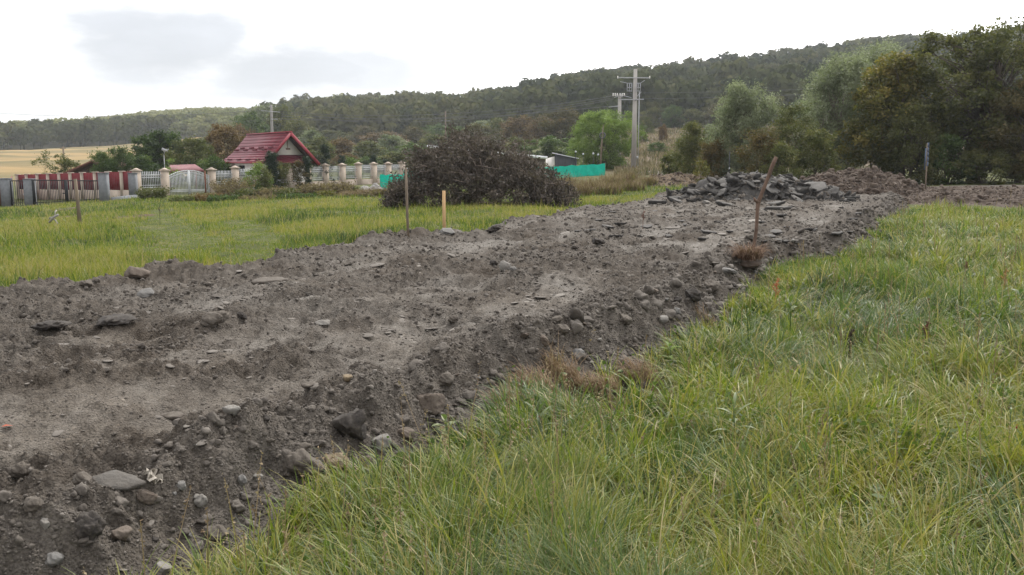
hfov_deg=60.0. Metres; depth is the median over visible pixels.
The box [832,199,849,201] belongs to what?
asphalt slab
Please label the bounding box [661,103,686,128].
scrub tree
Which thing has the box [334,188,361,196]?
weed clump
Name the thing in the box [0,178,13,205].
gate pillar
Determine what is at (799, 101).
scrub tree
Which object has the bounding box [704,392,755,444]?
leafy weed
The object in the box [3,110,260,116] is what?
power line
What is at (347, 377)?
crust plate
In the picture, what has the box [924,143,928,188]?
stake
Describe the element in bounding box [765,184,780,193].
asphalt slab
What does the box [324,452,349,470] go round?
stone
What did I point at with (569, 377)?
dry tuft
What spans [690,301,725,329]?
dry tuft
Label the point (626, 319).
stone
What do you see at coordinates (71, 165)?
tree
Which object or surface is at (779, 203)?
asphalt slab
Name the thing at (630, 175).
reed clump
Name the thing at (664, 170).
shrub
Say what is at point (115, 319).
boulder
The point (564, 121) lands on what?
scrub tree
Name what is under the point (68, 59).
sky
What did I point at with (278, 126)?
scrub tree
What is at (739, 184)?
asphalt slab
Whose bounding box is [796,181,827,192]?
asphalt slab
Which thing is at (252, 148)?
cottage
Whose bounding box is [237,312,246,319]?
stone
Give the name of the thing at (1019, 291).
leafy weed
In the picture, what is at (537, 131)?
scrub tree
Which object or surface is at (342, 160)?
conifer
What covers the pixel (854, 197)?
asphalt slab
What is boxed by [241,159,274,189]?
shrub
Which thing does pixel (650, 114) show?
scrub tree
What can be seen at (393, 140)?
scrub tree
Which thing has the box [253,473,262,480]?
stone
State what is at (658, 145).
scrub tree
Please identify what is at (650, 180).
reed clump
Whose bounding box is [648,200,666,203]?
asphalt slab
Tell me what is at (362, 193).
weed clump
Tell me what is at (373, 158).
conifer
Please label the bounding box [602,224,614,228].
asphalt slab
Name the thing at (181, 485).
stone
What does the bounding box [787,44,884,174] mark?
tree
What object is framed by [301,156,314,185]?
conifer
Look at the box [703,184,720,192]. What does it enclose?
asphalt slab
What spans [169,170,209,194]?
arched gate
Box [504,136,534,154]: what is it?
scrub tree
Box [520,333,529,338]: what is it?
cobble
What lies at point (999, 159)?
shrub
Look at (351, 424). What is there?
boulder
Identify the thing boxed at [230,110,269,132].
scrub tree
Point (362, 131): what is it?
scrub tree
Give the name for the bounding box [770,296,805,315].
leafy weed
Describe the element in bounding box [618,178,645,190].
reed clump
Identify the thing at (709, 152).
shrub
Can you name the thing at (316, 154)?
scrub tree
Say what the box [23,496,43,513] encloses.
stone
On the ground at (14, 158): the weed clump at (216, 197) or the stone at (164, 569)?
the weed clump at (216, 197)
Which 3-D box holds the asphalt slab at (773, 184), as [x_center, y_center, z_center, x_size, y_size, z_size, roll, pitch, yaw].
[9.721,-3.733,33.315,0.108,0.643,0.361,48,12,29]
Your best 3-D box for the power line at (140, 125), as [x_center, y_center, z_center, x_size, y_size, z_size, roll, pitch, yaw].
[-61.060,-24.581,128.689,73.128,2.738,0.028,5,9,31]
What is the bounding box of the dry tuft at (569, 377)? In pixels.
[535,331,594,392]
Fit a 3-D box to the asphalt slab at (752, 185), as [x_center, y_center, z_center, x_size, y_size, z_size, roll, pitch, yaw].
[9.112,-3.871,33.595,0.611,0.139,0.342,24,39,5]
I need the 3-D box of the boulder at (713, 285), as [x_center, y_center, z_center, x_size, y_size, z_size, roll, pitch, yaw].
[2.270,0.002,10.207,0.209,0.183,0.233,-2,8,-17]
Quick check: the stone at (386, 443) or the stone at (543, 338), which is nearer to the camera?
the stone at (386, 443)
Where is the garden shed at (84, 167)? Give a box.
[63,160,154,189]
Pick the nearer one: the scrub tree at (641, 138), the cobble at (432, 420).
the cobble at (432, 420)
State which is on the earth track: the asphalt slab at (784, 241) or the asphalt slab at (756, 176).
the asphalt slab at (784, 241)
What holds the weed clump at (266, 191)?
on the ground at (14, 158)
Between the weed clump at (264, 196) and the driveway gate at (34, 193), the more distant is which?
the driveway gate at (34, 193)
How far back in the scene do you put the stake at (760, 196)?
12.71 m
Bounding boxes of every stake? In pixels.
[404,168,409,237]
[442,191,445,227]
[752,156,777,247]
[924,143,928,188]
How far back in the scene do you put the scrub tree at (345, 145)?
166.61 m
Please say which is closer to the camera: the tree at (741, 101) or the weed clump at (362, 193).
the weed clump at (362, 193)
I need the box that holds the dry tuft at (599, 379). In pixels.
[570,365,622,393]
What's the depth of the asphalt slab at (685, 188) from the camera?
34.61 m
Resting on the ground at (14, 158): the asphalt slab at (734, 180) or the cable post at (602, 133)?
the cable post at (602, 133)
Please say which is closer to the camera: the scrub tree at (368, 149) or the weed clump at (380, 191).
the weed clump at (380, 191)
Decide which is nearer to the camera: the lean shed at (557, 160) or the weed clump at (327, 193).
the weed clump at (327, 193)
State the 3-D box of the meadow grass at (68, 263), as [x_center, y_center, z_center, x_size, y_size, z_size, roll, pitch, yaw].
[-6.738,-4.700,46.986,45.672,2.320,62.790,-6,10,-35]
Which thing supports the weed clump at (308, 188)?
on the ground at (14, 158)
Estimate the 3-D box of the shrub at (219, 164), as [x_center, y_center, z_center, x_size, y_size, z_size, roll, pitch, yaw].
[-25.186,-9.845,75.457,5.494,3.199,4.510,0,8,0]
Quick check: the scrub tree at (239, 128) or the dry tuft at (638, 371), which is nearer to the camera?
the dry tuft at (638, 371)
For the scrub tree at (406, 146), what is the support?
on the ground at (14, 158)
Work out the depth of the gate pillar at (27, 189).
60.02 m
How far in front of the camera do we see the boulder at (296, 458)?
4.26 m
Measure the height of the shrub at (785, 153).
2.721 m
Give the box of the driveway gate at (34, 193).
[31,179,97,205]
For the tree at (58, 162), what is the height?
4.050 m
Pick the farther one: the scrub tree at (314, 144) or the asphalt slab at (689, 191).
the scrub tree at (314, 144)
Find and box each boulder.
[30,320,71,330]
[79,280,93,287]
[95,313,137,326]
[124,266,150,278]
[137,288,153,297]
[200,310,229,327]
[282,448,324,481]
[332,408,366,440]
[417,393,445,415]
[439,228,454,234]
[486,224,500,232]
[498,260,510,271]
[592,238,605,244]
[685,287,701,301]
[703,280,720,292]
[722,267,737,273]
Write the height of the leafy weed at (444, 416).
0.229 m
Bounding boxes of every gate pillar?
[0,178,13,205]
[22,179,36,205]
[97,173,109,200]
[127,173,137,197]
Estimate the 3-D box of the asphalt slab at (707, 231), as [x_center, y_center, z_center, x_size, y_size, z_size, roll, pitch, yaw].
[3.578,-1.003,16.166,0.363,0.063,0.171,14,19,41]
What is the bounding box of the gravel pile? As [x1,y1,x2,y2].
[368,183,381,190]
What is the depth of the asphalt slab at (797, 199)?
32.60 m
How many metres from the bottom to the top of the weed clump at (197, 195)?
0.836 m
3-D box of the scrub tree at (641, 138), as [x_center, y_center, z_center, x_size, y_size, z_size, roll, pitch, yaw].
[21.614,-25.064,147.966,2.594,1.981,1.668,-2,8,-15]
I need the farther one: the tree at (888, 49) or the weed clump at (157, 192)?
the tree at (888, 49)
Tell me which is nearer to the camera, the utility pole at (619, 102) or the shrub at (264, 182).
the shrub at (264, 182)
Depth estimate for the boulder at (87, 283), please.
9.93 m
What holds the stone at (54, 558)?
on the earth track
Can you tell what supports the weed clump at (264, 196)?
on the ground at (14, 158)
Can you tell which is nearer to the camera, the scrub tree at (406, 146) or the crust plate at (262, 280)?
the crust plate at (262, 280)
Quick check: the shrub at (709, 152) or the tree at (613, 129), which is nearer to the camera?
the shrub at (709, 152)
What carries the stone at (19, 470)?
on the earth track
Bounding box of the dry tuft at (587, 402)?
[567,390,602,416]
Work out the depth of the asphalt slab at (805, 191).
33.24 m
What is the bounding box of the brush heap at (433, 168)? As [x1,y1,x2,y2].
[370,119,581,207]
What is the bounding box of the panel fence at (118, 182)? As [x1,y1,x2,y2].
[11,171,131,199]
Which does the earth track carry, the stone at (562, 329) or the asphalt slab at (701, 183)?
the stone at (562, 329)
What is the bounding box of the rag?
[144,468,162,483]
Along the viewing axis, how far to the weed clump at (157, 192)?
55.35 m
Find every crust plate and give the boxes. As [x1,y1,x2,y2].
[160,411,184,419]
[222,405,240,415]
[251,277,288,284]
[301,381,318,388]
[343,374,352,381]
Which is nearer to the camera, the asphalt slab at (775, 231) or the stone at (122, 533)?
the stone at (122, 533)
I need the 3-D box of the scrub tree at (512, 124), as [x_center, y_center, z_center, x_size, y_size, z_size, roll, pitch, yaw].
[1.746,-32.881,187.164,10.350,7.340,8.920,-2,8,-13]
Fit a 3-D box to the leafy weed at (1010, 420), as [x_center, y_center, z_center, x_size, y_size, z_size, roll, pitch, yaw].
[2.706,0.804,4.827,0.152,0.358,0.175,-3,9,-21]
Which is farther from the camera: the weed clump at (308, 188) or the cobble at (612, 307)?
the weed clump at (308, 188)
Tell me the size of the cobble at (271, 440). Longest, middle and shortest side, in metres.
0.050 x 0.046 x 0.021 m
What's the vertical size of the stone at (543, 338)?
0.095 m
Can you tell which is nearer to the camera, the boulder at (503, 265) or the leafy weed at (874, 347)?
the leafy weed at (874, 347)
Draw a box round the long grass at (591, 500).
[61,198,1023,574]
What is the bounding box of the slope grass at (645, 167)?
[613,124,854,175]
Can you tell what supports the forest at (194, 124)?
on the ground at (14, 158)
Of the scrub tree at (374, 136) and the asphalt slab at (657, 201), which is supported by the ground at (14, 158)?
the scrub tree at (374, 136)
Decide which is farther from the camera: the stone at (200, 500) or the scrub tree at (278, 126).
the scrub tree at (278, 126)
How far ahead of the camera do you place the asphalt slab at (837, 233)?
15.36 m
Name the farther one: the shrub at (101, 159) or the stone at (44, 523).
the shrub at (101, 159)
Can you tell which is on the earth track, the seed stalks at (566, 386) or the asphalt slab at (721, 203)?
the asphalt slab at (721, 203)
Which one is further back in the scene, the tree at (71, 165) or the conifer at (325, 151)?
the tree at (71, 165)
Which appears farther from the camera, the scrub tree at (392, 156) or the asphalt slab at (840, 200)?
the scrub tree at (392, 156)
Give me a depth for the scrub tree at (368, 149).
156.61 m
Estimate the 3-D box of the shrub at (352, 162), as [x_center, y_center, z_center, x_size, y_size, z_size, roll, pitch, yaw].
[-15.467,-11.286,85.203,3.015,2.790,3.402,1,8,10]
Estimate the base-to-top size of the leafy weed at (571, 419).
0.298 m
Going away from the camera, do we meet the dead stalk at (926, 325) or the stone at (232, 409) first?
the stone at (232, 409)
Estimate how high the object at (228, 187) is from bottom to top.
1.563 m
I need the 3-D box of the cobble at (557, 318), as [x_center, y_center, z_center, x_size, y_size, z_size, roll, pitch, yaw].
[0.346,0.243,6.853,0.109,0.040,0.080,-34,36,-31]
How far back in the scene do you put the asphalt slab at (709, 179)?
34.52 m
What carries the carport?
on the ground at (14, 158)
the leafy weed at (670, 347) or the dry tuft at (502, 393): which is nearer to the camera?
the dry tuft at (502, 393)
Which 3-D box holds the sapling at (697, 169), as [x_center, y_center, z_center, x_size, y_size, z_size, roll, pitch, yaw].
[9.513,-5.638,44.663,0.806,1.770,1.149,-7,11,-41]
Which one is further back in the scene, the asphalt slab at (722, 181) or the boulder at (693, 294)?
the asphalt slab at (722, 181)
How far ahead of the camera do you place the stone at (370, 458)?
4.53 m
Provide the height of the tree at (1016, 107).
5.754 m
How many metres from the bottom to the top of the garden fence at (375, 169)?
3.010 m
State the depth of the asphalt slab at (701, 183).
34.76 m
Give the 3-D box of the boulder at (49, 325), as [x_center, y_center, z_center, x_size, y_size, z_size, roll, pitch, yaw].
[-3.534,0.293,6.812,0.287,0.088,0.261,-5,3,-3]
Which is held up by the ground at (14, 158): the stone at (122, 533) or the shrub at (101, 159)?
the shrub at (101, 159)
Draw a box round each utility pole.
[261,105,277,131]
[605,93,624,156]
[617,69,649,167]
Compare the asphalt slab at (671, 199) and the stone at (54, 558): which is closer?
the stone at (54, 558)
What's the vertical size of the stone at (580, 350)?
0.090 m
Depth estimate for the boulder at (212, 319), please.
6.60 m
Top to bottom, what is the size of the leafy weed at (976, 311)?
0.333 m
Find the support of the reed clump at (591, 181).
on the ground at (14, 158)
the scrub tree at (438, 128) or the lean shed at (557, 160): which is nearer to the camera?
the lean shed at (557, 160)
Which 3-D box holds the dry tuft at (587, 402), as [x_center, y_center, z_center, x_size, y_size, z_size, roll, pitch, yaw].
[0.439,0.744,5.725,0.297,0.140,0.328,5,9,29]
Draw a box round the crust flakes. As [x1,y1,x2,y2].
[0,198,903,573]
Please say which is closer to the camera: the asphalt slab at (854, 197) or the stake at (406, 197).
the stake at (406, 197)
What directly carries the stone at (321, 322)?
on the earth track
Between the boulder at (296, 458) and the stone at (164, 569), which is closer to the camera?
the stone at (164, 569)
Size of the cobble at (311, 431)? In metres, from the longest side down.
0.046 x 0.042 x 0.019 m
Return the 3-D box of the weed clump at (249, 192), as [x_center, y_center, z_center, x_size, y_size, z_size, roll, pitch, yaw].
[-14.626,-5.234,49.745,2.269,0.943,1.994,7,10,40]
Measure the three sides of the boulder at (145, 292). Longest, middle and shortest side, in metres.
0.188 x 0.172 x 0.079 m
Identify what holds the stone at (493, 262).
on the earth track
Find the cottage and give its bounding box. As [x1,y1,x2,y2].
[224,131,319,182]
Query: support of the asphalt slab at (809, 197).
on the earth track
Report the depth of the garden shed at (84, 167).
79.73 m
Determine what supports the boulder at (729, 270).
on the earth track
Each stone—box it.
[5,461,33,479]
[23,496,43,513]
[40,518,49,529]
[45,551,63,565]
[72,471,91,485]
[74,510,106,540]
[92,277,100,283]
[92,470,145,491]
[110,525,132,542]
[136,489,157,504]
[154,561,171,574]
[176,480,186,490]
[194,494,207,507]
[202,524,228,541]
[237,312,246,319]
[237,475,246,485]
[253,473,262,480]
[314,319,329,325]
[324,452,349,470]
[359,456,375,471]
[373,433,391,451]
[397,427,414,441]
[437,371,453,386]
[447,315,458,322]
[490,260,497,265]
[494,373,505,382]
[540,335,548,345]
[556,324,569,333]
[573,348,584,353]
[619,314,632,324]
[658,315,668,322]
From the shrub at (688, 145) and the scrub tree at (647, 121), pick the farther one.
the scrub tree at (647, 121)
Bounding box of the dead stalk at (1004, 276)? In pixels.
[1001,268,1008,287]
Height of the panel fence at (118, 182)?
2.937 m
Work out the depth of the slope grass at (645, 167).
105.68 m
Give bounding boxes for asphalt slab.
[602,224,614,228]
[640,224,651,227]
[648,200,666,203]
[665,187,671,195]
[667,196,682,202]
[682,186,694,190]
[686,188,698,194]
[695,178,708,187]
[701,229,716,233]
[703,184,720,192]
[707,177,716,182]
[716,188,726,196]
[716,201,733,205]
[718,179,726,183]
[726,177,742,186]
[727,185,740,191]
[733,182,744,187]
[745,181,757,188]
[753,173,760,179]
[765,182,776,191]
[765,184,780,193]
[765,206,792,209]
[767,201,785,205]
[769,229,781,233]
[772,182,785,188]
[773,192,781,199]
[774,238,789,243]
[788,191,803,197]
[791,195,802,201]
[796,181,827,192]
[797,187,810,193]
[803,196,818,200]
[816,194,824,199]
[827,186,839,192]
[830,192,839,198]
[831,231,842,234]
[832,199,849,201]
[843,196,859,198]
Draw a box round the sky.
[0,0,1023,122]
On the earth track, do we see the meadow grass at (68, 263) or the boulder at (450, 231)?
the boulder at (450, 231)
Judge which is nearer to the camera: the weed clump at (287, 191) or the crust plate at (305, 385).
the crust plate at (305, 385)
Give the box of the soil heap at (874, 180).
[799,166,933,195]
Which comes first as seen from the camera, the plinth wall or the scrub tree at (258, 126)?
the plinth wall
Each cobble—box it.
[152,537,158,541]
[263,414,269,421]
[266,438,274,442]
[283,471,290,476]
[299,442,311,449]
[308,429,315,434]
[427,415,435,424]
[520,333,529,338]
[551,315,562,322]
[607,305,617,308]
[674,296,682,302]
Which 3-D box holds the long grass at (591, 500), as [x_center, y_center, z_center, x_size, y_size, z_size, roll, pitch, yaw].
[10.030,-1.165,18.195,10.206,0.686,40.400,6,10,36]
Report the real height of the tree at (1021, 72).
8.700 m
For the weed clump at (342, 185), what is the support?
on the ground at (14, 158)
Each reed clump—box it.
[558,171,579,184]
[569,180,595,196]
[574,173,609,192]
[591,179,624,194]
[597,171,626,184]
[610,169,640,182]
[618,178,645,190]
[634,173,658,185]
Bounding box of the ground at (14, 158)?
[0,108,1023,569]
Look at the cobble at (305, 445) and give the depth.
4.43 m
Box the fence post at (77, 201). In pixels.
[74,179,81,222]
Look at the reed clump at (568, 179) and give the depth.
45.42 m
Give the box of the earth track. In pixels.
[0,190,907,574]
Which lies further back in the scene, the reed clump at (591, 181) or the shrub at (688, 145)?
the shrub at (688, 145)
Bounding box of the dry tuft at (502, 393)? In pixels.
[473,381,524,407]
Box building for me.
[427,145,547,179]
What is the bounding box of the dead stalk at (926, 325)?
[922,321,930,338]
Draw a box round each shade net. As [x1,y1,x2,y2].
[380,173,403,188]
[538,163,604,177]
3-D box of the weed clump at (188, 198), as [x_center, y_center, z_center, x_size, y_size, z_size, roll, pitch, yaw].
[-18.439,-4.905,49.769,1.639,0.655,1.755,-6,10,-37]
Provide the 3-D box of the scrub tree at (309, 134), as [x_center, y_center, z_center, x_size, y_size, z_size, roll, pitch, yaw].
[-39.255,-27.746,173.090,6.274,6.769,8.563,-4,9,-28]
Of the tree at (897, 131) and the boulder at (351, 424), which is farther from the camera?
the tree at (897, 131)
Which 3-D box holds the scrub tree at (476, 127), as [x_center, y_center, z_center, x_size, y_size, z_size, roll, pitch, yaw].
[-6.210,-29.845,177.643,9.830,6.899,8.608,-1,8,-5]
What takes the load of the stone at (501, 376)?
on the earth track
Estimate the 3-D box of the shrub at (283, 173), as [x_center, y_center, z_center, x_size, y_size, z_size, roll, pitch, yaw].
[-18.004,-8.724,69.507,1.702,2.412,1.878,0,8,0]
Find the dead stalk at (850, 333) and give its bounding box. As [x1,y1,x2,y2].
[845,326,855,366]
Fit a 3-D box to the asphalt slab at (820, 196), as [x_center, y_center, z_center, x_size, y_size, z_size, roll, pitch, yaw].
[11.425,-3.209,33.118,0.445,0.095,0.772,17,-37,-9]
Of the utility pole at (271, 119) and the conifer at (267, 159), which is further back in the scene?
the utility pole at (271, 119)
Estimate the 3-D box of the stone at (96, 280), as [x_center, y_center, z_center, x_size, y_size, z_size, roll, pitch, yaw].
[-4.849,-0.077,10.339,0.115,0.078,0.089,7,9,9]
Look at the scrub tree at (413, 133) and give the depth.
234.68 m
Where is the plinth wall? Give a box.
[110,195,136,199]
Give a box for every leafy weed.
[393,451,424,472]
[431,414,463,440]
[520,401,556,442]
[559,411,587,438]
[659,339,680,365]
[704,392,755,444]
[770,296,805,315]
[865,334,887,358]
[912,506,947,532]
[966,309,991,331]
[995,405,1021,443]
[1008,289,1023,302]
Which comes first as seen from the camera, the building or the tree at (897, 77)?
the tree at (897, 77)
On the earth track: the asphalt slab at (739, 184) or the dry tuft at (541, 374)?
the dry tuft at (541, 374)
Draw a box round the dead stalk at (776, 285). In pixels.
[771,278,780,303]
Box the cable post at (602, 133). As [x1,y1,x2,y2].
[599,125,605,163]
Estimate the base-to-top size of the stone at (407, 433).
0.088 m
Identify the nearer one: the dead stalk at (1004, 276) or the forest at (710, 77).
the dead stalk at (1004, 276)
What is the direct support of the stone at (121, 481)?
on the earth track
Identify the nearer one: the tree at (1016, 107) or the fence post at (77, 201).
the fence post at (77, 201)
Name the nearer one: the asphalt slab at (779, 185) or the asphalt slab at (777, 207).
the asphalt slab at (777, 207)
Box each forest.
[0,114,179,149]
[4,93,462,146]
[247,25,1023,142]
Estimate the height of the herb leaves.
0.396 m
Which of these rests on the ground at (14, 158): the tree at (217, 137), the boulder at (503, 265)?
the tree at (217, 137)
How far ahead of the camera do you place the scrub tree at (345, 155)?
126.28 m
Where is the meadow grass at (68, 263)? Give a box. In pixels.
[0,181,687,286]
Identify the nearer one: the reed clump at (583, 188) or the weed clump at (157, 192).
the reed clump at (583, 188)
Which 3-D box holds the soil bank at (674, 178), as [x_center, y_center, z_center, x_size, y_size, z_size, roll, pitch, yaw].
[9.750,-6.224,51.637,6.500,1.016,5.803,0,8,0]
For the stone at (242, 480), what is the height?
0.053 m
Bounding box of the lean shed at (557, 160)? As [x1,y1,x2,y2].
[546,153,578,166]
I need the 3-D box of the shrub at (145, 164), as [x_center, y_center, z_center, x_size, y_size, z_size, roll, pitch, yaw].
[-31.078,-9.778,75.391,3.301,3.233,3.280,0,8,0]
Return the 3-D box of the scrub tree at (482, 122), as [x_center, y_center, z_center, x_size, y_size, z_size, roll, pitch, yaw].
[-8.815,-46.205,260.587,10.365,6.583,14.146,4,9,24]
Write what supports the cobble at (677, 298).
on the earth track
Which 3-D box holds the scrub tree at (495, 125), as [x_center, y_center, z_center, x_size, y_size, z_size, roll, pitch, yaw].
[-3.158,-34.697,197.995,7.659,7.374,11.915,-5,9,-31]
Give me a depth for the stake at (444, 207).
18.21 m
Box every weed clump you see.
[134,185,173,198]
[168,194,197,202]
[189,190,226,201]
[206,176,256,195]
[206,193,242,202]
[230,187,266,196]
[238,194,277,200]
[253,185,284,196]
[269,187,303,194]
[275,192,320,198]
[295,182,333,193]
[316,190,336,197]
[317,180,355,195]
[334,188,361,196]
[355,186,386,196]
[370,187,388,196]
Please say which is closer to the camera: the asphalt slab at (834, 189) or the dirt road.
the asphalt slab at (834, 189)
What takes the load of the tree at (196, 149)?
on the ground at (14, 158)
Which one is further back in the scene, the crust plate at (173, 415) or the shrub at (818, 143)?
the shrub at (818, 143)
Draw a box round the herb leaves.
[211,209,1023,574]
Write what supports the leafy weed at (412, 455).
on the ground at (14, 158)
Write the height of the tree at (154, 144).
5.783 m
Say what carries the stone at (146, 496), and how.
on the earth track
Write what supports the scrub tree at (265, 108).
on the ground at (14, 158)
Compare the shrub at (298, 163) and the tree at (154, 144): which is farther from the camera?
the tree at (154, 144)
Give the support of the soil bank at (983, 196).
on the ground at (14, 158)
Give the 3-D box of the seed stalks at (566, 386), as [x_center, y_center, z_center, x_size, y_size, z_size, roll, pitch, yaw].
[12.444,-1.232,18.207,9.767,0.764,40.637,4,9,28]
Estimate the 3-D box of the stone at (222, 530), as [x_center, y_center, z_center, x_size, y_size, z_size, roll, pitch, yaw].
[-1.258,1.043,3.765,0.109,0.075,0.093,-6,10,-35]
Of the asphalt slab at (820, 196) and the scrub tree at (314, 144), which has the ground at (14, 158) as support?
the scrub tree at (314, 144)
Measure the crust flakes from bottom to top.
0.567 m
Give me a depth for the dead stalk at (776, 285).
9.50 m
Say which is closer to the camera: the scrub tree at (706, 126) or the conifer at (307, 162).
the conifer at (307, 162)
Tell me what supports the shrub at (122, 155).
on the ground at (14, 158)
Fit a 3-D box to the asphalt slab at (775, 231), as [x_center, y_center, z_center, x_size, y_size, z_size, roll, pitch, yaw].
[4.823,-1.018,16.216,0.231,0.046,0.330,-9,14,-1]
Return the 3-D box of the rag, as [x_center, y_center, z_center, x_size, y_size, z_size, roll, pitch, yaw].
[-1.510,0.793,3.721,0.092,0.050,0.064,26,19,23]
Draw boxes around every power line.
[0,119,266,125]
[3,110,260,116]
[286,97,616,118]
[652,77,1021,98]
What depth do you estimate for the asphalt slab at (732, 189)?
33.45 m
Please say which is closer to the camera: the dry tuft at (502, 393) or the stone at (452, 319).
the dry tuft at (502, 393)
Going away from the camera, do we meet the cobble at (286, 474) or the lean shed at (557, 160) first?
the cobble at (286, 474)
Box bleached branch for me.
[48,210,58,223]
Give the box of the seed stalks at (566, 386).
[82,194,1023,574]
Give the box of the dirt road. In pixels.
[627,163,1023,186]
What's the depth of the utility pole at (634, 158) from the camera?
85.38 m
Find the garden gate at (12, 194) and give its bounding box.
[10,180,24,205]
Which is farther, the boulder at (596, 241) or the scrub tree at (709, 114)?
the scrub tree at (709, 114)
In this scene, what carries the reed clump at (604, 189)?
on the ground at (14, 158)
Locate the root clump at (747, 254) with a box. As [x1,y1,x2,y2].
[725,239,777,268]
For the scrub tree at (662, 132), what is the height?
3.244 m
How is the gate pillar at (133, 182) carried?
on the ground at (14, 158)
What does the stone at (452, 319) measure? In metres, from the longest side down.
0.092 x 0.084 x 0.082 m
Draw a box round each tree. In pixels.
[30,149,72,189]
[56,158,80,172]
[129,128,186,184]
[160,135,217,184]
[198,123,245,159]
[203,135,226,151]
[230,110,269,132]
[231,123,255,142]
[249,102,273,130]
[261,102,301,132]
[281,118,316,138]
[298,129,321,147]
[305,134,338,166]
[310,149,328,172]
[328,137,358,161]
[328,152,359,170]
[338,156,382,172]
[343,124,384,144]
[350,139,386,160]
[356,131,409,148]
[376,151,411,169]
[377,133,417,158]
[382,141,426,162]
[401,125,430,144]
[416,133,445,148]
[417,122,449,136]
[438,125,464,145]
[460,121,504,145]
[464,119,491,133]
[484,117,512,144]
[498,114,538,146]
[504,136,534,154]
[521,134,570,159]
[523,114,561,145]
[532,105,586,142]
[563,104,647,168]
[637,132,648,142]
[639,107,664,127]
[640,116,654,133]
[644,142,668,151]
[657,124,667,141]
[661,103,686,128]
[676,108,709,126]
[700,76,784,175]
[703,103,725,125]
[703,124,713,133]
[752,96,790,124]
[761,100,824,169]
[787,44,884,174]
[788,99,811,120]
[833,49,968,181]
[836,36,911,164]
[858,98,952,184]
[872,13,1023,179]
[971,79,1023,182]
[1002,37,1023,89]
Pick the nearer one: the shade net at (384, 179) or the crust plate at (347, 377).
the crust plate at (347, 377)
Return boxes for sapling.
[165,156,179,183]
[691,158,709,182]
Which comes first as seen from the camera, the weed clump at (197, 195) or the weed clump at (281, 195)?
the weed clump at (281, 195)
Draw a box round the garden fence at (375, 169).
[130,162,404,194]
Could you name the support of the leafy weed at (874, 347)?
on the ground at (14, 158)
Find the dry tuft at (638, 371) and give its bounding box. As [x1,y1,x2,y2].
[609,349,659,381]
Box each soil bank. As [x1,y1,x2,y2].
[647,172,705,186]
[902,184,1023,207]
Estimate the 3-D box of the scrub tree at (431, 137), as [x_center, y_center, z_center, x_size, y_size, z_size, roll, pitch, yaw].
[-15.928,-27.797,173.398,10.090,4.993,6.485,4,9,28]
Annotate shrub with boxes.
[87,147,120,172]
[105,145,139,171]
[129,153,161,188]
[185,154,239,188]
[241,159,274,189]
[257,166,274,188]
[276,161,292,188]
[290,158,309,187]
[336,155,367,178]
[658,148,684,174]
[666,120,711,176]
[691,132,732,177]
[726,123,783,175]
[755,138,803,177]
[787,127,845,178]
[913,132,985,184]
[943,145,1023,184]
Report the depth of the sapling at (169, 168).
67.29 m
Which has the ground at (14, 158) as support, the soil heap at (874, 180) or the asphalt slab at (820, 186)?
the soil heap at (874, 180)
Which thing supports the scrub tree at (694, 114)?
on the ground at (14, 158)
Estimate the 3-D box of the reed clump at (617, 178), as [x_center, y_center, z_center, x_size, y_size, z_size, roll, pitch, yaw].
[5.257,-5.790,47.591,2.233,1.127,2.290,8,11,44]
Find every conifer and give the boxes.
[261,150,275,183]
[266,151,282,188]
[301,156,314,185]
[314,142,336,183]
[337,155,346,179]
[368,155,377,178]
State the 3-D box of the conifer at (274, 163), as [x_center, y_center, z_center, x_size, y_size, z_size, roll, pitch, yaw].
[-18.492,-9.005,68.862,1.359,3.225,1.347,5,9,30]
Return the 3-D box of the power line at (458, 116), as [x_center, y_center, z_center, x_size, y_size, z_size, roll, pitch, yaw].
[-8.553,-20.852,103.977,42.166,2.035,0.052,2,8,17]
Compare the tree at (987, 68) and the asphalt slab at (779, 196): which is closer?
the asphalt slab at (779, 196)
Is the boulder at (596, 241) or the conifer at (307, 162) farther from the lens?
the conifer at (307, 162)
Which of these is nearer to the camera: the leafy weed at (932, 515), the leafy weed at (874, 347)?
the leafy weed at (932, 515)
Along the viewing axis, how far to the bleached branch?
25.95 m
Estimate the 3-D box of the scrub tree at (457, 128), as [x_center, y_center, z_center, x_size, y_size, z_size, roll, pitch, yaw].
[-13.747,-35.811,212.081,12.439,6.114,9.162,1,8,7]
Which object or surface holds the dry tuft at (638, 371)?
on the earth track
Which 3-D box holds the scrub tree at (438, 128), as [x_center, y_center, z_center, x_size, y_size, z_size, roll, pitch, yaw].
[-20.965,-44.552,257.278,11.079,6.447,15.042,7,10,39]
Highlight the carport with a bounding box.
[169,164,206,192]
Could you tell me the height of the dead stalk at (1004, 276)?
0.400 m
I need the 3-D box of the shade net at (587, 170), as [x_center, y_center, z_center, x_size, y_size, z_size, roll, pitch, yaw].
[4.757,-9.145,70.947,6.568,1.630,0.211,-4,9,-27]
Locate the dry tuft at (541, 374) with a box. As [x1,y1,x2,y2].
[504,355,565,394]

